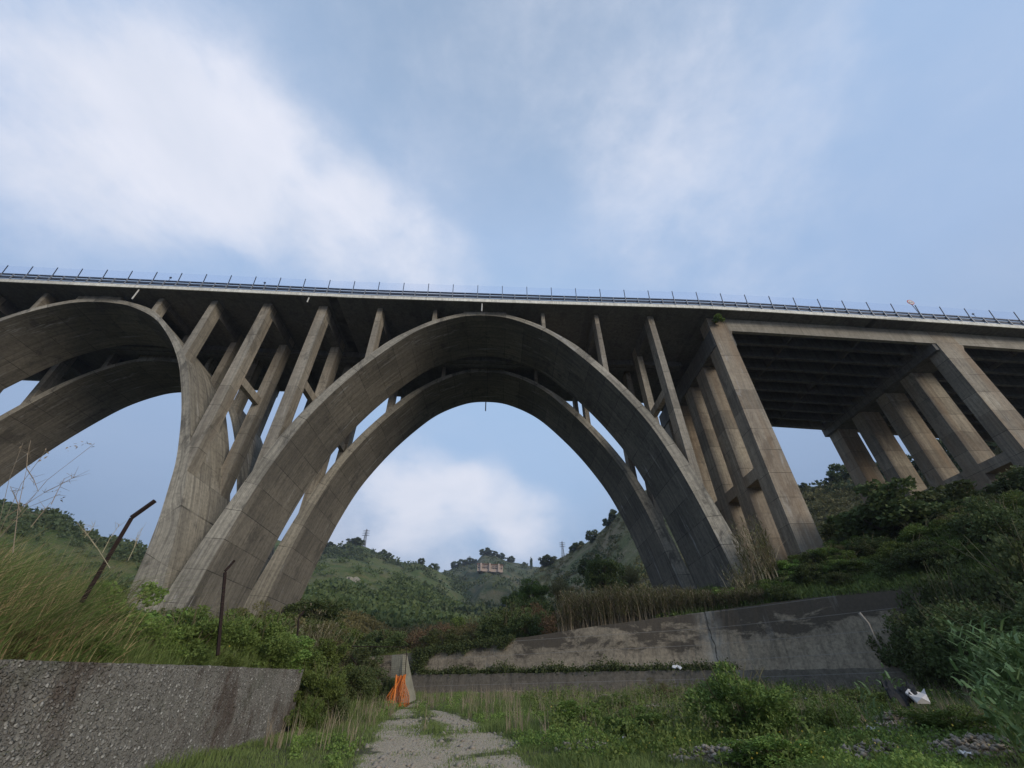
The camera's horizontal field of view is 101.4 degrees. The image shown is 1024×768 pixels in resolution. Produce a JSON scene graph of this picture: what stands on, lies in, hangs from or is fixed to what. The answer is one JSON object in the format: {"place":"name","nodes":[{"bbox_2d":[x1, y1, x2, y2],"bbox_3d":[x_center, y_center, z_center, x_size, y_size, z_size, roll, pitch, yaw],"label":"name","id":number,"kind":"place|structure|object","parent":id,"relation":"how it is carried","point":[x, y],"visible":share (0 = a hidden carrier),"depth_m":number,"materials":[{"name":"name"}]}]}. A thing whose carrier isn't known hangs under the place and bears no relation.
{"place":"outdoors","nodes":[
{"label":"outdoors","id":0,"kind":"place"},
{"bbox_2d":[0,524,140,592],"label":"hill","id":1,"kind":"structure","parent":0,"point":[131,567],"depth_m":130.39,"materials":[{"name":"plant"}]},
{"bbox_2d":[0,498,147,593],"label":"scrub","id":2,"kind":"object","parent":1,"relation":"on","point":[55,518],"visible":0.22,"depth_m":139.29,"materials":[{"name":"plant"}]},
{"bbox_2d":[308,558,394,601],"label":"hill","id":3,"kind":"structure","parent":0,"point":[343,568],"depth_m":214.41,"materials":[{"name":"plant"}]},
{"bbox_2d":[298,556,499,628],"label":"scrub","id":4,"kind":"object","parent":3,"relation":"on","point":[399,600],"visible":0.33,"depth_m":139.87,"materials":[{"name":"green plant"}]},
{"bbox_2d":[274,540,468,602],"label":"hill","id":5,"kind":"structure","parent":0,"point":[418,574],"depth_m":347.99,"materials":[{"name":"plant"}]},
{"bbox_2d":[274,540,496,618],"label":"scrub","id":6,"kind":"object","parent":5,"relation":"on","point":[347,549],"visible":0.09,"depth_m":337.76,"materials":[{"name":"plant"}]},
{"bbox_2d":[441,555,540,607],"bbox_3d":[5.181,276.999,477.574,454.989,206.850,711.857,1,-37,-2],"label":"hill","id":7,"kind":"structure","parent":0,"point":[486,591],"depth_m":456.29,"materials":[{"name":"plant"}]},
{"bbox_2d":[444,555,536,610],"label":"scrub","id":8,"kind":"object","parent":7,"relation":"on","point":[495,584],"visible":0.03,"depth_m":446.27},
{"bbox_2d":[0,0,1023,571],"label":"sky","id":9,"kind":"structure","parent":0,"point":[856,153],"materials":[{"name":"blue"}]},
{"bbox_2d":[181,563,1023,767],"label":"ground","id":10,"kind":"structure","parent":0,"point":[427,760],"depth_m":10.10,"materials":[{"name":"gravel"}]},
{"bbox_2d":[5,440,86,552],"bbox_3d":[-6.461,1.457,5.646,1.055,1.578,0.240,3,-37,-6],"label":"dry weed","id":11,"kind":"object","parent":10,"relation":"on","point":[19,502],"visible":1,"depth_m":5.63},
{"bbox_2d":[67,634,127,661],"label":"shrub","id":12,"kind":"object","parent":10,"relation":"on","point":[103,648],"visible":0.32,"depth_m":7.46,"materials":[{"name":"green plant"}]},
{"bbox_2d":[44,577,168,641],"bbox_3d":[-8.330,4.718,8.329,1.752,1.792,1.962,-2,-37,2],"label":"shrub","id":13,"kind":"object","parent":10,"relation":"on","point":[145,621],"visible":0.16,"depth_m":8.66,"materials":[{"name":"green plant"}]},
{"bbox_2d":[79,499,155,602],"bbox_3d":[-6.694,2.789,7.180,0.342,1.723,0.108,14,-39,-19],"label":"fence post","id":14,"kind":"object","parent":10,"relation":"on","point":[123,531],"visible":0.96,"depth_m":7.13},
{"bbox_2d":[0,509,292,767],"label":"tall grass","id":15,"kind":"structure","parent":10,"relation":"on","point":[37,616],"depth_m":6.75,"materials":[{"name":"plant"}]},
{"bbox_2d":[0,659,303,767],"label":"concrete wall","id":16,"kind":"structure","parent":10,"relation":"on","point":[166,699],"depth_m":7.47,"materials":[{"name":"concrete"}]},
{"bbox_2d":[125,615,188,662],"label":"shrub","id":17,"kind":"object","parent":10,"relation":"on","point":[170,632],"visible":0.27,"depth_m":9.27,"materials":[{"name":"green plant"}]},
{"bbox_2d":[0,621,346,759],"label":"undergrowth","id":18,"kind":"object","parent":10,"relation":"on","point":[136,657],"visible":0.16,"depth_m":8.76,"materials":[{"name":"green plant"}]},
{"bbox_2d":[147,599,241,665],"bbox_3d":[-8.142,6.307,10.341,2.520,1.685,2.277,-16,-39,17],"label":"shrub","id":19,"kind":"object","parent":10,"relation":"on","point":[208,632],"visible":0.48,"depth_m":10.43,"materials":[{"name":"green plant"}]},
{"bbox_2d":[202,645,245,666],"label":"shrub","id":20,"kind":"object","parent":10,"relation":"on","point":[229,661],"visible":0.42,"depth_m":10.86,"materials":[{"name":"green plant"}]},
{"bbox_2d":[216,560,234,655],"bbox_3d":[-7.008,5.393,10.235,0.610,2.107,0.179,1,-37,-2],"label":"fence post","id":21,"kind":"object","parent":10,"relation":"on","point":[221,611],"visible":1,"depth_m":10.11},
{"bbox_2d":[201,600,283,667],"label":"shrub","id":22,"kind":"object","parent":10,"relation":"on","point":[241,635],"visible":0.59,"depth_m":12.04,"materials":[{"name":"green plant"}]},
{"bbox_2d":[239,604,301,668],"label":"shrub","id":23,"kind":"object","parent":10,"relation":"on","point":[286,650],"visible":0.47,"depth_m":12.98,"materials":[{"name":"green plant"}]},
{"bbox_2d":[277,632,315,672],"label":"shrub","id":24,"kind":"object","parent":10,"relation":"on","point":[301,640],"visible":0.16,"depth_m":14.47,"materials":[{"name":"green plant"}]},
{"bbox_2d":[283,688,327,731],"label":"shrub","id":25,"kind":"object","parent":10,"relation":"on","point":[308,711],"visible":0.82,"depth_m":12.96,"materials":[{"name":"green plant"}]},
{"bbox_2d":[287,627,329,670],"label":"shrub","id":26,"kind":"object","parent":10,"relation":"on","point":[313,658],"visible":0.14,"depth_m":16.16,"materials":[{"name":"green plant"}]},
{"bbox_2d":[279,600,342,647],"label":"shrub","id":27,"kind":"object","parent":10,"relation":"on","point":[318,626],"visible":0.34,"depth_m":19.37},
{"bbox_2d":[211,615,411,727],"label":"slope grass","id":28,"kind":"structure","parent":10,"relation":"on","point":[352,710],"depth_m":17.58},
{"bbox_2d":[282,598,353,625],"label":"shrub","id":29,"kind":"object","parent":10,"relation":"on","point":[311,604],"visible":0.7,"depth_m":44.44,"materials":[{"name":"green plant"}]},
{"bbox_2d":[293,660,347,717],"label":"shrub","id":30,"kind":"object","parent":10,"relation":"on","point":[321,680],"visible":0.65,"depth_m":14.01,"materials":[{"name":"green plant"}]},
{"bbox_2d":[295,617,351,655],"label":"shrub","id":31,"kind":"object","parent":10,"relation":"on","point":[326,633],"visible":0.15,"depth_m":20.34,"materials":[{"name":"green plant"}]},
{"bbox_2d":[304,630,354,678],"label":"shrub","id":32,"kind":"object","parent":10,"relation":"on","point":[331,653],"visible":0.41,"depth_m":17.75,"materials":[{"name":"green plant"}]},
{"bbox_2d":[319,688,350,724],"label":"shrub","id":33,"kind":"object","parent":10,"relation":"on","point":[342,702],"visible":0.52,"depth_m":14.01,"materials":[{"name":"green plant"}]},
{"bbox_2d":[323,625,384,665],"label":"shrub","id":34,"kind":"object","parent":10,"relation":"on","point":[349,639],"visible":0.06,"depth_m":25.91,"materials":[{"name":"green plant"}]},
{"bbox_2d":[335,661,378,703],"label":"shrub","id":35,"kind":"object","parent":10,"relation":"on","point":[356,678],"visible":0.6,"depth_m":18.25,"materials":[{"name":"green plant"}]},
{"bbox_2d":[337,645,379,683],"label":"shrub","id":36,"kind":"object","parent":10,"relation":"on","point":[373,664],"visible":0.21,"depth_m":22.72,"materials":[{"name":"green plant"}]},
{"bbox_2d":[365,627,407,656],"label":"shrub","id":37,"kind":"object","parent":10,"relation":"on","point":[386,637],"visible":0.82,"depth_m":41.83,"materials":[{"name":"green plant"}]},
{"bbox_2d":[385,674,408,706],"bbox_3d":[-5.707,15.322,20.932,1.244,1.400,0.541,9,-38,-14],"label":"safety net","id":38,"kind":"object","parent":10,"relation":"on","point":[396,686],"visible":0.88,"depth_m":20.95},
{"bbox_2d":[148,598,647,656],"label":"valley scrub","id":39,"kind":"object","parent":10,"relation":"on","point":[355,618],"visible":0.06,"depth_m":56.31,"materials":[{"name":"green plant"}]},
{"bbox_2d":[391,654,415,702],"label":"stub wall","id":40,"kind":"structure","parent":10,"relation":"on","point":[398,668],"depth_m":23.11,"materials":[{"name":"concrete"}]},
{"bbox_2d":[404,620,456,647],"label":"shrub","id":41,"kind":"object","parent":10,"relation":"on","point":[421,633],"visible":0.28,"depth_m":43.46,"materials":[{"name":"brown plant"}]},
{"bbox_2d":[417,628,472,649],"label":"shrub","id":42,"kind":"object","parent":10,"relation":"on","point":[450,637],"visible":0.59,"depth_m":39.85,"materials":[{"name":"green plant"}]},
{"bbox_2d":[473,613,513,642],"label":"shrub","id":43,"kind":"object","parent":10,"relation":"on","point":[493,627],"visible":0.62,"depth_m":39.66,"materials":[{"name":"green plant"}]},
{"bbox_2d":[0,279,1023,617],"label":"viaduct","id":44,"kind":"object","parent":10,"relation":"on","point":[706,459],"visible":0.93,"depth_m":50.67,"materials":[{"name":"concrete"}]},
{"bbox_2d":[0,273,1023,325],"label":"guardrail","id":45,"kind":"object","parent":44,"relation":"on","point":[502,297],"visible":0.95,"depth_m":50.73,"materials":[{"name":"metal"}]},
{"bbox_2d":[2,265,1019,319],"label":"safety screen","id":46,"kind":"object","parent":45,"relation":"on","point":[526,287],"visible":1,"depth_m":51.18,"materials":[{"name":"metal"}]},
{"bbox_2d":[505,605,545,638],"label":"shrub","id":47,"kind":"object","parent":10,"relation":"on","point":[531,628],"visible":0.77,"depth_m":38.31,"materials":[{"name":"green plant"}]},
{"bbox_2d":[504,595,556,637],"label":"shrub","id":48,"kind":"object","parent":10,"relation":"on","point":[535,600],"visible":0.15,"depth_m":46.37,"materials":[{"name":"green plant"}]},
{"bbox_2d":[517,578,552,602],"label":"shrub","id":49,"kind":"object","parent":10,"relation":"on","point":[539,592],"visible":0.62,"depth_m":69.86,"materials":[{"name":"green plant"}]},
{"bbox_2d":[520,601,566,634],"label":"shrub","id":50,"kind":"object","parent":10,"relation":"on","point":[545,622],"visible":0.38,"depth_m":42.14,"materials":[{"name":"brown plant"}]},
{"bbox_2d":[543,571,573,603],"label":"shrub","id":51,"kind":"object","parent":10,"relation":"on","point":[554,588],"visible":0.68,"depth_m":72.67,"materials":[{"name":"green plant"}]},
{"bbox_2d":[552,699,609,728],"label":"shrub","id":52,"kind":"object","parent":10,"relation":"on","point":[567,705],"visible":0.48,"depth_m":12.66,"materials":[{"name":"green plant"}]},
{"bbox_2d":[141,687,1023,767],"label":"grass","id":53,"kind":"structure","parent":10,"relation":"on","point":[548,761],"depth_m":9.84,"materials":[{"name":"plant"}]},
{"bbox_2d":[595,705,664,739],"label":"shrub","id":54,"kind":"object","parent":10,"relation":"on","point":[638,708],"visible":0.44,"depth_m":10.65,"materials":[{"name":"green plant"}]},
{"bbox_2d":[264,673,1020,750],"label":"dry grass","id":55,"kind":"structure","parent":10,"relation":"on","point":[462,703],"depth_m":15.24,"materials":[{"name":"plant"}]},
{"bbox_2d":[288,683,1023,767],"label":"weeds","id":56,"kind":"object","parent":10,"relation":"on","point":[924,760],"visible":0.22,"depth_m":9.22,"materials":[{"name":"green plant"}]},
{"bbox_2d":[377,668,943,692],"bbox_3d":[6.216,20.586,27.847,55.914,3.019,7.053,-25,-43,28],"label":"wall footing","id":57,"kind":"object","parent":10,"relation":"on","point":[447,682],"depth_m":28.70,"materials":[{"name":"concrete"}]},
{"bbox_2d":[369,587,926,676],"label":"retaining wall","id":58,"kind":"structure","parent":57,"relation":"on","point":[829,632],"depth_m":27.77,"materials":[{"name":"concrete"}]},
{"bbox_2d":[408,634,515,674],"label":"ivy","id":59,"kind":"object","parent":58,"relation":"attached to","point":[502,642],"visible":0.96,"depth_m":35.80,"materials":[{"name":"green plant"}]},
{"bbox_2d":[416,654,741,676],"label":"ledge plants","id":60,"kind":"object","parent":58,"relation":"on","point":[596,667],"visible":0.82,"depth_m":30.52,"materials":[{"name":"green plant"}]},
{"bbox_2d":[554,581,770,631],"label":"reeds","id":61,"kind":"object","parent":10,"relation":"on","point":[595,623],"visible":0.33,"depth_m":33.30,"materials":[{"name":"plant"}]},
{"bbox_2d":[356,690,1023,767],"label":"rubble","id":62,"kind":"object","parent":10,"relation":"on","point":[980,741],"visible":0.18,"depth_m":8.52,"materials":[{"name":"stone"}]},
{"bbox_2d":[718,555,755,588],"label":"cane clump","id":63,"kind":"object","parent":10,"relation":"on","point":[736,579],"visible":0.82,"depth_m":32.09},
{"bbox_2d":[678,656,801,740],"bbox_3d":[5.823,8.076,10.594,2.873,1.964,2.652,25,-38,-30],"label":"leafy shrub","id":64,"kind":"object","parent":10,"relation":"on","point":[742,693],"visible":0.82,"depth_m":10.12,"materials":[{"name":"green plant"}]},
{"bbox_2d":[725,512,781,584],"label":"cane clump","id":65,"kind":"object","parent":10,"relation":"on","point":[765,562],"visible":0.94,"depth_m":33.04,"materials":[{"name":"plant"}]},
{"bbox_2d":[713,731,826,767],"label":"shrub","id":66,"kind":"object","parent":10,"relation":"on","point":[764,744],"visible":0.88,"depth_m":7.70,"materials":[{"name":"green plant"}]},
{"bbox_2d":[522,675,1023,767],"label":"tall weeds","id":67,"kind":"object","parent":10,"relation":"on","point":[664,730],"visible":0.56,"depth_m":10.07,"materials":[{"name":"green plant"}]},
{"bbox_2d":[762,582,798,600],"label":"shrub","id":68,"kind":"object","parent":10,"relation":"on","point":[773,590],"visible":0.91,"depth_m":27.39,"materials":[{"name":"green plant"}]},
{"bbox_2d":[780,562,839,587],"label":"shrub","id":69,"kind":"object","parent":10,"relation":"on","point":[813,570],"visible":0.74,"depth_m":28.30,"materials":[{"name":"green plant"}]},
{"bbox_2d":[791,700,858,733],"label":"shrub","id":70,"kind":"object","parent":10,"relation":"on","point":[808,711],"visible":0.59,"depth_m":10.97,"materials":[{"name":"green plant"}]},
{"bbox_2d":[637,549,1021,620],"bbox_3d":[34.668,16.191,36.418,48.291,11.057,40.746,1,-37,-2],"label":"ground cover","id":71,"kind":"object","parent":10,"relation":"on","point":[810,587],"visible":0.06,"depth_m":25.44,"materials":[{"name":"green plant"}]},
{"bbox_2d":[802,542,858,564],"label":"shrub","id":72,"kind":"object","parent":10,"relation":"on","point":[823,551],"visible":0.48,"depth_m":31.05,"materials":[{"name":"green plant"}]},
{"bbox_2d":[814,570,864,588],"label":"shrub","id":73,"kind":"object","parent":10,"relation":"on","point":[835,576],"visible":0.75,"depth_m":26.33,"materials":[{"name":"green plant"}]},
{"bbox_2d":[661,544,1023,623],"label":"bank grass","id":74,"kind":"structure","parent":10,"relation":"on","point":[814,593],"depth_m":25.75,"materials":[{"name":"plant"}]},
{"bbox_2d":[817,557,869,572],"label":"shrub","id":75,"kind":"object","parent":10,"relation":"on","point":[835,562],"visible":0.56,"depth_m":27.64,"materials":[{"name":"green plant"}]},
{"bbox_2d":[824,686,895,708],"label":"shrub","id":76,"kind":"object","parent":10,"relation":"on","point":[855,692],"visible":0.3,"depth_m":14.27,"materials":[{"name":"green plant"}]},
{"bbox_2d":[837,534,891,555],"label":"shrub","id":77,"kind":"object","parent":10,"relation":"on","point":[869,540],"visible":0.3,"depth_m":30.25,"materials":[{"name":"green plant"}]},
{"bbox_2d":[853,676,886,734],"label":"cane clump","id":78,"kind":"object","parent":10,"relation":"on","point":[862,691],"visible":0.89,"depth_m":10.32,"materials":[{"name":"green plant"}]},
{"bbox_2d":[823,475,964,539],"bbox_3d":[30.154,11.377,34.270,7.944,5.576,9.379,-3,-37,3],"label":"tree","id":79,"kind":"object","parent":10,"relation":"on","point":[892,508],"visible":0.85,"depth_m":32.51,"materials":[{"name":"green plant"}]},
{"bbox_2d":[862,628,925,688],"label":"shrub","id":80,"kind":"object","parent":10,"relation":"on","point":[876,644],"visible":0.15,"depth_m":22.06,"materials":[{"name":"green plant"}]},
{"bbox_2d":[868,535,925,564],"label":"shrub","id":81,"kind":"object","parent":10,"relation":"on","point":[887,548],"visible":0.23,"depth_m":27.09,"materials":[{"name":"green plant"}]},
{"bbox_2d":[869,547,934,581],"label":"shrub","id":82,"kind":"object","parent":10,"relation":"on","point":[906,555],"visible":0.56,"depth_m":24.58,"materials":[{"name":"green plant"}]},
{"bbox_2d":[880,679,930,708],"bbox_3d":[10.462,8.221,11.087,0.901,0.729,1.452,-20,-41,24],"label":"dumped board","id":83,"kind":"object","parent":10,"relation":"on","point":[907,695],"visible":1,"depth_m":10.94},
{"bbox_2d":[881,540,940,574],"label":"shrub","id":84,"kind":"object","parent":10,"relation":"on","point":[929,544],"visible":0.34,"depth_m":24.23,"materials":[{"name":"green plant"}]},
{"bbox_2d":[877,599,958,692],"bbox_3d":[20.240,12.960,20.603,3.521,4.103,2.973,-12,-38,14],"label":"shrub","id":85,"kind":"object","parent":10,"relation":"on","point":[894,629],"visible":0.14,"depth_m":20.97,"materials":[{"name":"green plant"}]},
{"bbox_2d":[890,516,953,544],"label":"shrub","id":86,"kind":"object","parent":10,"relation":"on","point":[910,531],"visible":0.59,"depth_m":28.45,"materials":[{"name":"green plant"}]},
{"bbox_2d":[888,594,982,695],"bbox_3d":[19.744,11.784,18.707,4.427,4.410,3.498,-15,-39,19],"label":"shrub","id":87,"kind":"object","parent":10,"relation":"on","point":[930,671],"visible":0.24,"depth_m":18.93,"materials":[{"name":"green plant"}]},
{"bbox_2d":[895,561,990,655],"bbox_3d":[20.941,11.490,19.566,3.281,6.034,4.275,-11,-38,13],"label":"shrub","id":88,"kind":"object","parent":10,"relation":"on","point":[941,589],"visible":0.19,"depth_m":20.73,"materials":[{"name":"green plant"}]},
{"bbox_2d":[916,548,975,575],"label":"shrub","id":89,"kind":"object","parent":10,"relation":"on","point":[941,553],"visible":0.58,"depth_m":23.00,"materials":[{"name":"green plant"}]},
{"bbox_2d":[890,702,1006,734],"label":"shrub","id":90,"kind":"object","parent":10,"relation":"on","point":[941,718],"visible":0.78,"depth_m":9.51,"materials":[{"name":"green plant"}]},
{"bbox_2d":[917,527,982,551],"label":"shrub","id":91,"kind":"object","parent":10,"relation":"on","point":[947,537],"visible":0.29,"depth_m":25.00,"materials":[{"name":"green plant"}]},
{"bbox_2d":[920,536,983,564],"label":"shrub","id":92,"kind":"object","parent":10,"relation":"on","point":[965,549],"visible":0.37,"depth_m":23.09,"materials":[{"name":"green plant"}]},
{"bbox_2d":[907,479,1008,521],"bbox_3d":[35.266,10.211,33.358,8.555,5.576,10.101,-12,-38,15],"label":"tree","id":93,"kind":"object","parent":10,"relation":"on","point":[930,494],"visible":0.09,"depth_m":31.91,"materials":[{"name":"green plant"}]},
{"bbox_2d":[906,599,1021,697],"bbox_3d":[18.026,10.454,16.392,3.950,3.750,3.976,-15,-39,18],"label":"shrub","id":94,"kind":"object","parent":10,"relation":"on","point":[936,645],"visible":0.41,"depth_m":16.63,"materials":[{"name":"green plant"}]},
{"bbox_2d":[932,615,1023,736],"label":"cane clump","id":95,"kind":"object","parent":10,"relation":"on","point":[1013,653],"visible":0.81,"depth_m":8.67,"materials":[{"name":"green plant"}]},
{"bbox_2d":[936,493,1023,561],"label":"shrub","id":96,"kind":"object","parent":10,"relation":"on","point":[1000,514],"visible":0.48,"depth_m":22.97,"materials":[{"name":"green plant"}]},
{"bbox_2d":[940,594,1023,664],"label":"shrub","id":97,"kind":"object","parent":10,"relation":"on","point":[988,606],"visible":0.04,"depth_m":18.14,"materials":[{"name":"green plant"}]},
{"bbox_2d":[941,514,1023,615],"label":"shrub","id":98,"kind":"object","parent":10,"relation":"on","point":[1008,558],"visible":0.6,"depth_m":19.62,"materials":[{"name":"green plant"}]},
{"bbox_2d":[946,650,1023,762],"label":"cane clump","id":99,"kind":"object","parent":10,"relation":"on","point":[996,719],"visible":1,"depth_m":7.44,"materials":[{"name":"green plant"}]},
{"bbox_2d":[958,623,1023,713],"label":"cane clump","id":100,"kind":"object","parent":10,"relation":"on","point":[995,644],"visible":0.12,"depth_m":11.68,"materials":[{"name":"green plant"}]},
{"bbox_2d":[991,464,1023,492],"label":"tree","id":101,"kind":"object","parent":10,"relation":"on","point":[1013,479],"visible":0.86,"depth_m":30.58,"materials":[{"name":"green plant"}]},
{"bbox_2d":[993,486,1023,510],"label":"shrub","id":102,"kind":"object","parent":10,"relation":"on","point":[1020,502],"visible":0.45,"depth_m":25.24,"materials":[{"name":"green plant"}]},
{"bbox_2d":[997,580,1023,651],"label":"shrub","id":103,"kind":"object","parent":10,"relation":"on","point":[1017,617],"visible":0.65,"depth_m":15.79,"materials":[{"name":"green plant"}]},
{"bbox_2d":[531,446,1000,610],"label":"hill","id":104,"kind":"structure","parent":0,"point":[630,552],"depth_m":189.52,"materials":[{"name":"grass"},{"name":"plant"}]},
{"bbox_2d":[573,554,628,591],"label":"tree","id":105,"kind":"object","parent":104,"relation":"on","point":[594,575],"visible":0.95,"depth_m":66.47,"materials":[{"name":"green plant"}]},
{"bbox_2d":[528,442,1002,604],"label":"scrub","id":106,"kind":"object","parent":104,"relation":"on","point":[820,506],"visible":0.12,"depth_m":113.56,"materials":[{"name":"green plant"}]},
{"bbox_2d":[826,463,849,481],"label":"tree","id":107,"kind":"object","parent":104,"relation":"on","point":[833,469],"visible":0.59,"depth_m":121.87,"materials":[{"name":"green plant"}]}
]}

